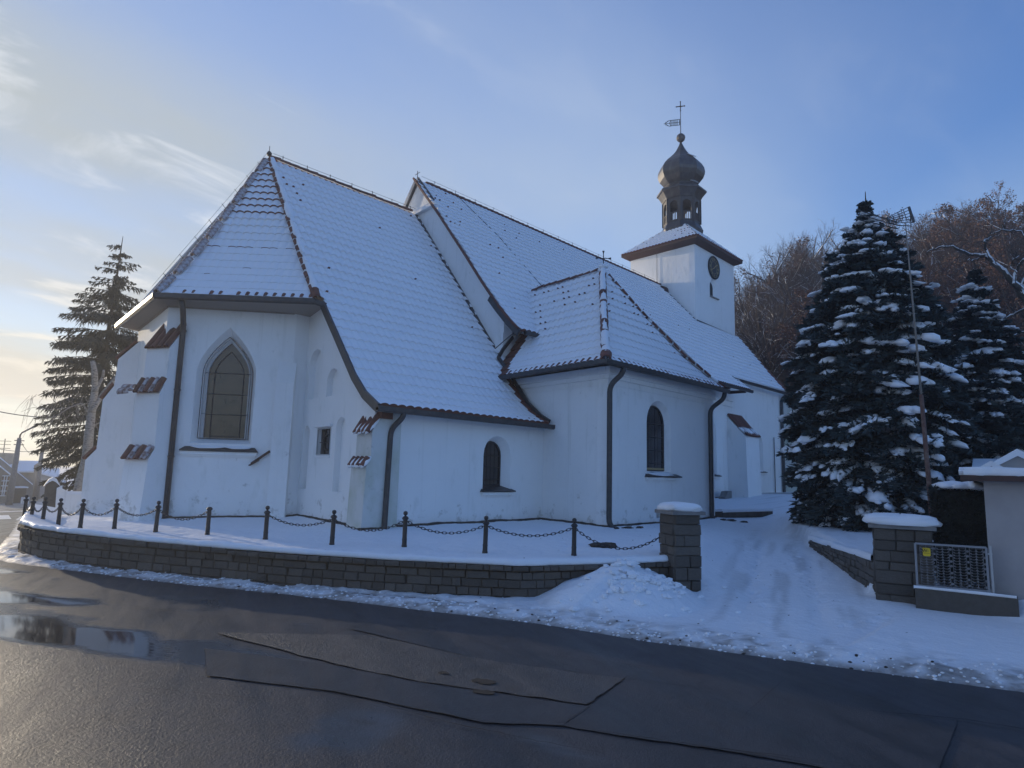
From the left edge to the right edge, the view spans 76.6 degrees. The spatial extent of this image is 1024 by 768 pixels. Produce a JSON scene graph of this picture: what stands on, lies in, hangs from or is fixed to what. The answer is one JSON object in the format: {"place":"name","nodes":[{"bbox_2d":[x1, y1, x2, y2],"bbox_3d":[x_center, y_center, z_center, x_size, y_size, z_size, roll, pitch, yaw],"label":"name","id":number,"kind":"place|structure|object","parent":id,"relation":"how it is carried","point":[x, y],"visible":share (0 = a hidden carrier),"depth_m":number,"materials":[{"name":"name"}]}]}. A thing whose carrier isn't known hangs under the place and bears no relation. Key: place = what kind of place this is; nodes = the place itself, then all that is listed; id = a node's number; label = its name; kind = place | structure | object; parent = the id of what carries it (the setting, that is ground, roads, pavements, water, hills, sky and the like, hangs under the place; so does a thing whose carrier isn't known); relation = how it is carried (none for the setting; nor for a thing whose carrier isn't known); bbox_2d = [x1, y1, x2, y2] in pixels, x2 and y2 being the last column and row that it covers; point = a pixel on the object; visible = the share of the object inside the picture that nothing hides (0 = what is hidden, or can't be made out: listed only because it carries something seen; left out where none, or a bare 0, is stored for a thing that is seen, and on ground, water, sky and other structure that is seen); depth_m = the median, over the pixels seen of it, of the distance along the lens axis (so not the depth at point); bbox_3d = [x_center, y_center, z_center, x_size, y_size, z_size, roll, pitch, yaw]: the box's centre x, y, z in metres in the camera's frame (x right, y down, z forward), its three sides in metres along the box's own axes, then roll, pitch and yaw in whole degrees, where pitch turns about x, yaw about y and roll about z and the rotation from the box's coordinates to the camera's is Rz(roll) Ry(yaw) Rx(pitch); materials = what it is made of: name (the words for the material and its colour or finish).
{"place":"outdoors","nodes":[
{"label":"outdoors","id":0,"kind":"place"},
{"bbox_2d":[0,498,1023,767],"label":"road","id":1,"kind":"structure","parent":0,"point":[82,654],"depth_m":7.12,"materials":[{"name":"grey asphalt"}]},
{"bbox_2d":[204,648,587,724],"bbox_3d":[-1.806,3.472,7.517,5.332,0.001,0.979,-1,-8,20],"label":"road patch","id":2,"kind":"object","parent":1,"relation":"on","point":[480,707],"visible":1,"depth_m":7.35,"materials":[{"name":"grey asphalt"}]},
{"bbox_2d":[218,632,622,703],"bbox_3d":[-1.577,3.636,8.678,5.914,0.001,1.430,-3,-9,27],"label":"road patch","id":3,"kind":"object","parent":1,"relation":"on","point":[374,653],"visible":1,"depth_m":8.26,"materials":[{"name":"grey asphalt"}]},
{"bbox_2d":[471,678,495,683],"bbox_3d":[-0.336,3.523,7.679,0.320,0.001,0.184,-2,-9,26],"label":"pothole","id":4,"kind":"object","parent":3,"relation":"on","point":[483,681],"visible":1,"depth_m":7.68,"materials":[{"name":"black"}]},
{"bbox_2d":[298,686,600,752],"bbox_3d":[-0.946,3.359,6.600,4.010,0.001,0.099,-2,-9,26],"label":"road crack","id":5,"kind":"object","parent":1,"relation":"on","point":[460,724],"visible":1,"depth_m":6.32,"materials":[{"name":"black asphalt"}]},
{"bbox_2d":[351,621,713,686],"bbox_3d":[-0.145,3.720,9.002,5.561,0.001,0.921,-2,-9,26],"label":"road patch","id":6,"kind":"object","parent":1,"relation":"on","point":[490,652],"visible":1,"depth_m":8.69,"materials":[{"name":"grey asphalt"}]},
{"bbox_2d":[50,531,1022,687],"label":"slush lumps","id":7,"kind":"object","parent":1,"relation":"on","point":[733,647],"visible":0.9,"depth_m":10.70,"materials":[{"name":"white snow"}]},
{"bbox_2d":[562,667,956,767],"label":"road patch","id":8,"kind":"object","parent":1,"relation":"on","point":[819,715],"visible":1,"depth_m":6.74,"materials":[{"name":"grey asphalt"}]},
{"bbox_2d":[569,725,871,766],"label":"road crack","id":9,"kind":"object","parent":8,"relation":"on","point":[703,746],"visible":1,"depth_m":5.99,"materials":[{"name":"black"}]},
{"bbox_2d":[0,466,1023,691],"bbox_3d":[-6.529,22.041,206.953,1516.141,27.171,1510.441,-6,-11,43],"label":"snow ground","id":10,"kind":"structure","parent":0,"point":[778,557],"depth_m":12.87,"materials":[{"name":"white snow"}]},
{"bbox_2d":[0,466,9,502],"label":"house","id":11,"kind":"structure","parent":10,"relation":"on","point":[4,478],"depth_m":70.08,"materials":[{"name":"white"}]},
{"bbox_2d":[0,475,9,495],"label":"window","id":12,"kind":"structure","parent":11,"relation":"in","point":[5,478],"depth_m":69.90,"materials":[{"name":"white glass"}]},
{"bbox_2d":[0,457,32,501],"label":"house","id":13,"kind":"structure","parent":10,"relation":"on","point":[21,480],"depth_m":75.91,"materials":[{"name":"white"}]},
{"bbox_2d":[0,439,37,499],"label":"house","id":14,"kind":"structure","parent":10,"relation":"on","point":[25,469],"depth_m":100.74,"materials":[{"name":"white"}]},
{"bbox_2d":[5,426,33,504],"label":"street lamp","id":15,"kind":"object","parent":10,"relation":"on","point":[11,488],"visible":0.94,"depth_m":64.53,"materials":[{"name":"concrete"}]},
{"bbox_2d":[13,486,27,502],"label":"shed","id":16,"kind":"structure","parent":10,"relation":"on","point":[19,492],"depth_m":71.87,"materials":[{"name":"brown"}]},
{"bbox_2d":[32,445,45,500],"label":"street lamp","id":17,"kind":"object","parent":10,"relation":"on","point":[36,484],"visible":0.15,"depth_m":88.53,"materials":[{"name":"concrete"}]},
{"bbox_2d":[40,468,59,497],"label":"house","id":18,"kind":"structure","parent":10,"relation":"on","point":[46,475],"depth_m":115.05,"materials":[{"name":"white"}]},
{"bbox_2d":[43,477,59,506],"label":"gate pillar","id":19,"kind":"structure","parent":10,"relation":"on","point":[51,486],"depth_m":32.13,"materials":[{"name":"stone"}]},
{"bbox_2d":[15,361,115,490],"bbox_3d":[-22.738,2.228,33.371,4.738,7.094,1.646,6,-9,-29],"label":"birch tree","id":20,"kind":"object","parent":10,"relation":"on","point":[95,400],"visible":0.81,"depth_m":33.66,"materials":[{"name":"brown plant"}]},
{"bbox_2d":[55,486,81,514],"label":"churchyard wall","id":21,"kind":"structure","parent":10,"relation":"on","point":[71,499],"depth_m":31.98,"materials":[{"name":"paint"}]},
{"bbox_2d":[77,499,85,527],"bbox_3d":[-11.437,3.522,17.231,0.148,0.928,0.156,-6,-11,43],"label":"chain post","id":22,"kind":"object","parent":10,"relation":"on","point":[81,516],"visible":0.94,"depth_m":17.20,"materials":[{"name":"black metal"}]},
{"bbox_2d":[30,238,146,497],"bbox_3d":[-24.188,-1.116,38.375,6.549,16.019,6.519,-6,-11,43],"label":"spruce tree","id":23,"kind":"object","parent":10,"relation":"on","point":[98,342],"visible":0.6,"depth_m":37.38,"materials":[{"name":"green plant"}]},
{"bbox_2d":[112,499,119,528],"bbox_3d":[-10.442,3.495,17.066,0.148,0.927,0.156,-6,-11,43],"label":"chain post","id":24,"kind":"object","parent":10,"relation":"on","point":[115,517],"visible":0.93,"depth_m":17.04,"materials":[{"name":"black metal"}]},
{"bbox_2d":[153,501,160,531],"bbox_3d":[-8.991,3.430,16.422,0.148,0.928,0.156,-6,-11,43],"label":"chain post","id":25,"kind":"object","parent":10,"relation":"on","point":[157,515],"visible":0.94,"depth_m":16.39,"materials":[{"name":"black metal"}]},
{"bbox_2d":[205,507,212,534],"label":"chain post","id":26,"kind":"object","parent":10,"relation":"on","point":[208,521],"visible":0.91,"depth_m":15.95,"materials":[{"name":"black metal"}]},
{"bbox_2d":[161,514,345,523],"bbox_3d":[-7.954,4.395,21.074,7.754,0.258,2.454,-1,-8,17],"label":"thawed strip","id":27,"kind":"object","parent":10,"relation":"on","point":[316,518],"visible":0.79,"depth_m":21.36,"materials":[{"name":"soil"}]},
{"bbox_2d":[263,506,270,539],"bbox_3d":[-5.768,3.327,15.213,0.148,0.927,0.156,-6,-11,43],"label":"chain post","id":28,"kind":"object","parent":10,"relation":"on","point":[267,512],"visible":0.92,"depth_m":15.18,"materials":[{"name":"black metal"}]},
{"bbox_2d":[269,514,331,526],"bbox_3d":[-4.918,3.162,14.995,1.802,0.260,0.058,-1,-8,16],"label":"chain","id":29,"kind":"object","parent":28,"relation":"hanging from","point":[299,524],"visible":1,"depth_m":14.98,"materials":[{"name":"black metal"}]},
{"bbox_2d":[329,510,336,544],"bbox_3d":[-4.069,3.335,14.739,0.148,0.928,0.156,-6,-11,43],"label":"chain post","id":30,"kind":"object","parent":10,"relation":"on","point":[332,531],"visible":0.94,"depth_m":14.71,"materials":[{"name":"black metal"}]},
{"bbox_2d":[335,519,402,531],"bbox_3d":[-3.217,3.158,14.536,1.810,0.306,0.058,-1,-8,14],"label":"chain","id":31,"kind":"object","parent":30,"relation":"hanging from","point":[399,523],"visible":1,"depth_m":14.52,"materials":[{"name":"black metal"}]},
{"bbox_2d":[17,504,669,597],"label":"retaining wall","id":32,"kind":"structure","parent":10,"relation":"on","point":[48,538],"depth_m":13.33,"materials":[{"name":"stone"}]},
{"bbox_2d":[56,498,63,524],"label":"chain post","id":33,"kind":"object","parent":32,"relation":"on","point":[59,512],"visible":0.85,"depth_m":17.89,"materials":[{"name":"black metal"}]},
{"bbox_2d":[401,511,408,546],"bbox_3d":[-2.367,3.274,14.299,0.148,0.927,0.156,-6,-11,43],"label":"chain post","id":34,"kind":"object","parent":10,"relation":"on","point":[405,518],"visible":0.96,"depth_m":14.27,"materials":[{"name":"black metal"}]},
{"bbox_2d":[75,101,796,528],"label":"church","id":35,"kind":"structure","parent":10,"relation":"on","point":[309,343],"depth_m":23.25,"materials":[{"name":"paint"}]},
{"bbox_2d":[179,337,257,452],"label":"window","id":36,"kind":"structure","parent":35,"relation":"in","point":[228,375],"depth_m":22.42,"materials":[{"name":"grey"}]},
{"bbox_2d":[313,423,332,457],"bbox_3d":[-6.141,1.857,21.130,1.269,1.088,0.395,-6,-11,43],"label":"window","id":37,"kind":"structure","parent":35,"relation":"in","point":[325,442],"depth_m":21.23,"materials":[{"name":"grey glass"}]},
{"bbox_2d":[480,441,515,496],"bbox_3d":[-0.553,2.883,22.080,0.450,1.874,1.590,-6,-11,43],"label":"window","id":38,"kind":"structure","parent":35,"relation":"in","point":[492,454],"depth_m":22.16,"materials":[{"name":"glass"}]},
{"bbox_2d":[645,406,681,481],"bbox_3d":[5.512,2.207,24.010,0.405,2.789,2.430,-6,-11,43],"label":"window","id":39,"kind":"structure","parent":35,"relation":"in","point":[655,423],"depth_m":23.98,"materials":[{"name":"glass"}]},
{"bbox_2d":[482,516,489,552],"bbox_3d":[-0.561,3.275,13.787,0.148,0.928,0.156,-6,-11,43],"label":"chain post","id":40,"kind":"object","parent":10,"relation":"on","point":[486,523],"visible":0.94,"depth_m":13.76,"materials":[{"name":"black metal"}]},
{"bbox_2d":[407,521,483,533],"bbox_3d":[-1.461,3.122,14.062,1.915,0.272,0.058,-1,-8,16],"label":"chain","id":41,"kind":"object","parent":40,"relation":"hanging from","point":[443,531],"visible":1,"depth_m":14.05,"materials":[{"name":"black metal"}]},
{"bbox_2d":[357,516,716,529],"bbox_3d":[2.059,4.713,22.181,3.124,0.136,15.214,-15,-19,65],"label":"thawed strip","id":42,"kind":"object","parent":10,"relation":"on","point":[482,521],"visible":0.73,"depth_m":21.60,"materials":[{"name":"soil"}]},
{"bbox_2d":[571,518,577,555],"bbox_3d":[1.316,3.310,13.721,0.148,0.928,0.156,-6,-11,43],"label":"chain post","id":43,"kind":"object","parent":10,"relation":"on","point":[574,525],"visible":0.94,"depth_m":13.69,"materials":[{"name":"black metal"}]},
{"bbox_2d":[488,526,572,536],"bbox_3d":[0.378,3.134,13.771,1.924,0.239,0.058,1,-8,2],"label":"chain","id":44,"kind":"object","parent":43,"relation":"hanging from","point":[555,533],"visible":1,"depth_m":13.76,"materials":[{"name":"black metal"}]},
{"bbox_2d":[577,529,659,549],"bbox_3d":[2.248,3.308,13.871,1.937,0.481,0.058,3,-8,-9],"label":"chain","id":45,"kind":"object","parent":43,"relation":"hanging from","point":[619,548],"visible":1,"depth_m":13.83,"materials":[{"name":"black metal"}]},
{"bbox_2d":[588,542,617,547],"bbox_3d":[2.148,3.795,15.265,0.721,0.135,0.336,2,-8,-5],"label":"grass tuft","id":46,"kind":"object","parent":10,"relation":"on","point":[609,544],"visible":0.73,"depth_m":15.19,"materials":[{"name":"plant"}]},
{"bbox_2d":[551,558,740,634],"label":"snow chunks","id":47,"kind":"object","parent":10,"relation":"on","point":[656,579],"visible":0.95,"depth_m":12.43,"materials":[{"name":"white snow"}]},
{"bbox_2d":[655,502,705,591],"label":"gate pillar","id":48,"kind":"structure","parent":10,"relation":"on","point":[680,536],"depth_m":13.72,"materials":[{"name":"stone"}]},
{"bbox_2d":[718,491,731,498],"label":"stone block","id":49,"kind":"structure","parent":10,"relation":"on","point":[725,494],"depth_m":39.04,"materials":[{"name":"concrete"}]},
{"bbox_2d":[715,508,772,517],"bbox_3d":[9.645,5.848,28.239,3.875,0.917,1.650,7,-10,-36],"label":"terrace edge","id":50,"kind":"object","parent":10,"relation":"on","point":[741,513],"visible":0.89,"depth_m":27.52,"materials":[{"name":"stone"}]},
{"bbox_2d":[734,267,765,339],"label":"beech tree","id":51,"kind":"object","parent":10,"relation":"on","point":[736,306],"visible":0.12,"depth_m":84.56,"materials":[{"name":"brown plant"}]},
{"bbox_2d":[735,280,781,334],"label":"beech tree","id":52,"kind":"object","parent":10,"relation":"on","point":[753,312],"visible":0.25,"depth_m":77.37,"materials":[{"name":"brown plant"}]},
{"bbox_2d":[735,278,782,358],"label":"beech tree","id":53,"kind":"object","parent":10,"relation":"on","point":[759,314],"visible":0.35,"depth_m":72.79,"materials":[{"name":"brown plant"}]},
{"bbox_2d":[734,277,791,381],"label":"beech tree","id":54,"kind":"object","parent":10,"relation":"on","point":[747,314],"visible":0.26,"depth_m":73.86,"materials":[{"name":"brown plant"}]},
{"bbox_2d":[740,301,797,409],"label":"beech tree","id":55,"kind":"object","parent":10,"relation":"on","point":[793,355],"visible":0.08,"depth_m":60.72,"materials":[{"name":"brown plant"}]},
{"bbox_2d":[751,321,787,382],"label":"beech tree","id":56,"kind":"object","parent":10,"relation":"on","point":[761,336],"visible":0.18,"depth_m":59.22,"materials":[{"name":"brown plant"}]},
{"bbox_2d":[744,316,798,387],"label":"beech tree","id":57,"kind":"object","parent":10,"relation":"on","point":[763,361],"visible":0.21,"depth_m":58.15,"materials":[{"name":"brown plant"}]},
{"bbox_2d":[748,298,797,379],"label":"beech tree","id":58,"kind":"object","parent":10,"relation":"on","point":[770,327],"visible":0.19,"depth_m":64.06,"materials":[{"name":"brown plant"}]},
{"bbox_2d":[736,273,813,383],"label":"beech tree","id":59,"kind":"object","parent":10,"relation":"on","point":[748,337],"visible":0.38,"depth_m":63.34,"materials":[{"name":"brown plant"}]},
{"bbox_2d":[735,232,819,318],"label":"beech tree","id":60,"kind":"object","parent":10,"relation":"on","point":[779,261],"visible":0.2,"depth_m":96.98,"materials":[{"name":"brown plant"}]},
{"bbox_2d":[735,270,821,377],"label":"beech tree","id":61,"kind":"object","parent":10,"relation":"on","point":[764,333],"visible":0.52,"depth_m":59.51,"materials":[{"name":"brown plant"}]},
{"bbox_2d":[737,235,819,334],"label":"beech tree","id":62,"kind":"object","parent":10,"relation":"on","point":[796,262],"visible":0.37,"depth_m":77.94,"materials":[{"name":"brown plant"}]},
{"bbox_2d":[734,231,822,324],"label":"beech tree","id":63,"kind":"object","parent":10,"relation":"on","point":[775,273],"visible":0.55,"depth_m":79.94,"materials":[{"name":"brown plant"}]},
{"bbox_2d":[734,254,823,334],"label":"beech tree","id":64,"kind":"object","parent":10,"relation":"on","point":[783,289],"visible":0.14,"depth_m":79.08,"materials":[{"name":"brown plant"}]},
{"bbox_2d":[746,278,812,383],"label":"beech tree","id":65,"kind":"object","parent":10,"relation":"on","point":[772,304],"visible":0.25,"depth_m":69.75,"materials":[{"name":"brown plant"}]},
{"bbox_2d":[737,234,822,370],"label":"beech tree","id":66,"kind":"object","parent":10,"relation":"on","point":[801,261],"visible":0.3,"depth_m":76.92,"materials":[{"name":"brown plant"}]},
{"bbox_2d":[738,268,824,384],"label":"beech tree","id":67,"kind":"object","parent":10,"relation":"on","point":[792,312],"visible":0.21,"depth_m":60.62,"materials":[{"name":"brown plant"}]},
{"bbox_2d":[751,239,823,294],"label":"beech tree","id":68,"kind":"object","parent":10,"relation":"on","point":[800,245],"visible":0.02,"depth_m":95.60,"materials":[{"name":"brown plant"}]},
{"bbox_2d":[760,285,820,388],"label":"beech tree","id":69,"kind":"object","parent":10,"relation":"on","point":[794,332],"visible":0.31,"depth_m":56.17,"materials":[{"name":"brown plant"}]},
{"bbox_2d":[767,261,820,337],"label":"beech tree","id":70,"kind":"object","parent":10,"relation":"on","point":[808,280],"visible":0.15,"depth_m":75.72,"materials":[{"name":"brown plant"}]},
{"bbox_2d":[745,219,849,303],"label":"beech tree","id":71,"kind":"object","parent":10,"relation":"on","point":[822,245],"visible":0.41,"depth_m":88.44,"materials":[{"name":"brown plant"}]},
{"bbox_2d":[808,535,875,593],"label":"garden wall","id":72,"kind":"structure","parent":10,"relation":"on","point":[855,564],"depth_m":15.51,"materials":[{"name":"stone"}]},
{"bbox_2d":[776,192,983,531],"bbox_3d":[12.604,-0.613,22.786,6.431,12.949,6.430,-6,-11,43],"label":"spruce tree","id":73,"kind":"object","parent":10,"relation":"on","point":[854,450],"visible":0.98,"depth_m":21.19,"materials":[{"name":"green plant"}]},
{"bbox_2d":[856,206,932,534],"bbox_3d":[11.683,-0.272,19.819,1.635,10.742,0.836,-2,-9,26],"label":"aerial mast","id":74,"kind":"object","parent":10,"relation":"on","point":[925,443],"visible":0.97,"depth_m":19.50,"materials":[{"name":"brown"}]},
{"bbox_2d":[862,513,941,604],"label":"gate pillar","id":75,"kind":"structure","parent":10,"relation":"on","point":[896,536],"depth_m":12.89,"materials":[{"name":"stone"}]},
{"bbox_2d":[881,207,934,249],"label":"beech tree","id":76,"kind":"object","parent":10,"relation":"on","point":[904,223],"visible":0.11,"depth_m":87.50,"materials":[{"name":"brown plant"}]},
{"bbox_2d":[886,214,944,272],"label":"beech tree","id":77,"kind":"object","parent":10,"relation":"on","point":[925,218],"visible":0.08,"depth_m":78.22,"materials":[{"name":"brown plant"}]},
{"bbox_2d":[895,214,970,287],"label":"beech tree","id":78,"kind":"object","parent":10,"relation":"on","point":[926,234],"visible":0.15,"depth_m":77.97,"materials":[{"name":"brown plant"}]},
{"bbox_2d":[916,269,964,334],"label":"beech tree","id":79,"kind":"object","parent":10,"relation":"on","point":[926,277],"visible":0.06,"depth_m":55.12,"materials":[{"name":"brown plant"}]},
{"bbox_2d":[917,254,965,294],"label":"beech tree","id":80,"kind":"object","parent":10,"relation":"on","point":[929,266],"visible":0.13,"depth_m":61.41,"materials":[{"name":"brown plant"}]},
{"bbox_2d":[914,232,972,292],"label":"beech tree","id":81,"kind":"object","parent":10,"relation":"on","point":[934,256],"visible":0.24,"depth_m":63.70,"materials":[{"name":"brown plant"}]},
{"bbox_2d":[930,265,965,322],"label":"beech tree","id":82,"kind":"object","parent":10,"relation":"on","point":[945,270],"visible":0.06,"depth_m":59.30,"materials":[{"name":"brown plant"}]},
{"bbox_2d":[898,200,1000,253],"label":"beech tree","id":83,"kind":"object","parent":10,"relation":"on","point":[940,219],"visible":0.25,"depth_m":88.40,"materials":[{"name":"brown plant"}]},
{"bbox_2d":[905,208,999,308],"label":"beech tree","id":84,"kind":"object","parent":10,"relation":"on","point":[956,225],"visible":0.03,"depth_m":78.09,"materials":[{"name":"brown plant"}]},
{"bbox_2d":[923,480,990,585],"bbox_3d":[10.329,3.228,14.150,2.285,2.195,1.646,-6,-11,43],"label":"hedge","id":85,"kind":"object","parent":10,"relation":"on","point":[957,510],"visible":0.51,"depth_m":14.02,"materials":[{"name":"green"}]},
{"bbox_2d":[911,204,1012,292],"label":"beech tree","id":86,"kind":"object","parent":10,"relation":"on","point":[988,206],"visible":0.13,"depth_m":70.81,"materials":[{"name":"brown plant"}]},
{"bbox_2d":[914,585,1019,616],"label":"gate plinth","id":87,"kind":"structure","parent":10,"relation":"on","point":[963,601],"depth_m":11.96,"materials":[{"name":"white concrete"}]},
{"bbox_2d":[914,542,994,592],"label":"gate","id":88,"kind":"structure","parent":87,"relation":"on","point":[986,564],"depth_m":12.29,"materials":[{"name":"grey metal"}]},
{"bbox_2d":[920,199,1023,296],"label":"beech tree","id":89,"kind":"object","parent":10,"relation":"on","point":[946,237],"visible":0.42,"depth_m":67.29,"materials":[{"name":"brown plant"}]},
{"bbox_2d":[924,212,1023,340],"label":"tree","id":90,"kind":"object","parent":10,"relation":"on","point":[1013,283],"visible":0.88,"depth_m":23.29,"materials":[{"name":"brown plant"}]},
{"bbox_2d":[932,207,1023,314],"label":"beech tree","id":91,"kind":"object","parent":10,"relation":"on","point":[991,242],"visible":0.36,"depth_m":58.94,"materials":[{"name":"brown plant"}]},
{"bbox_2d":[939,256,1019,335],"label":"beech tree","id":92,"kind":"object","parent":10,"relation":"on","point":[953,298],"visible":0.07,"depth_m":53.29,"materials":[{"name":"brown plant"}]},
{"bbox_2d":[936,250,1023,324],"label":"beech tree","id":93,"kind":"object","parent":10,"relation":"on","point":[982,267],"visible":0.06,"depth_m":54.23,"materials":[{"name":"brown plant"}]},
{"bbox_2d":[940,264,1023,468],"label":"spruce tree","id":94,"kind":"object","parent":10,"relation":"on","point":[993,363],"visible":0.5,"depth_m":22.79,"materials":[{"name":"green plant"}]},
{"bbox_2d":[944,196,1023,254],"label":"beech tree","id":95,"kind":"object","parent":10,"relation":"on","point":[993,216],"visible":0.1,"depth_m":85.17,"materials":[{"name":"brown plant"}]},
{"bbox_2d":[948,239,1023,350],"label":"beech tree","id":96,"kind":"object","parent":10,"relation":"on","point":[1019,319],"visible":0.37,"depth_m":50.48,"materials":[{"name":"brown plant"}]},
{"bbox_2d":[958,180,1021,297],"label":"beech tree","id":97,"kind":"object","parent":10,"relation":"on","point":[998,204],"visible":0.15,"depth_m":86.75,"materials":[{"name":"brown plant"}]},
{"bbox_2d":[958,467,1023,599],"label":"garage","id":98,"kind":"structure","parent":10,"relation":"on","point":[1004,496],"depth_m":12.15,"materials":[{"name":"white paint"}]},
{"bbox_2d":[965,201,1023,302],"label":"beech tree","id":99,"kind":"object","parent":10,"relation":"on","point":[1014,227],"visible":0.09,"depth_m":83.43,"materials":[{"name":"brown plant"}]},
{"bbox_2d":[972,449,1023,490],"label":"house","id":100,"kind":"structure","parent":10,"relation":"on","point":[1014,458],"depth_m":19.00,"materials":[{"name":"white"}]},
{"bbox_2d":[1004,291,1023,348],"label":"beech tree","id":101,"kind":"object","parent":10,"relation":"on","point":[1017,300],"visible":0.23,"depth_m":48.79,"materials":[{"name":"brown plant"}]},
{"bbox_2d":[0,0,1023,466],"label":"sky","id":102,"kind":"structure","parent":0,"point":[134,121],"materials":[{"name":"blue"}]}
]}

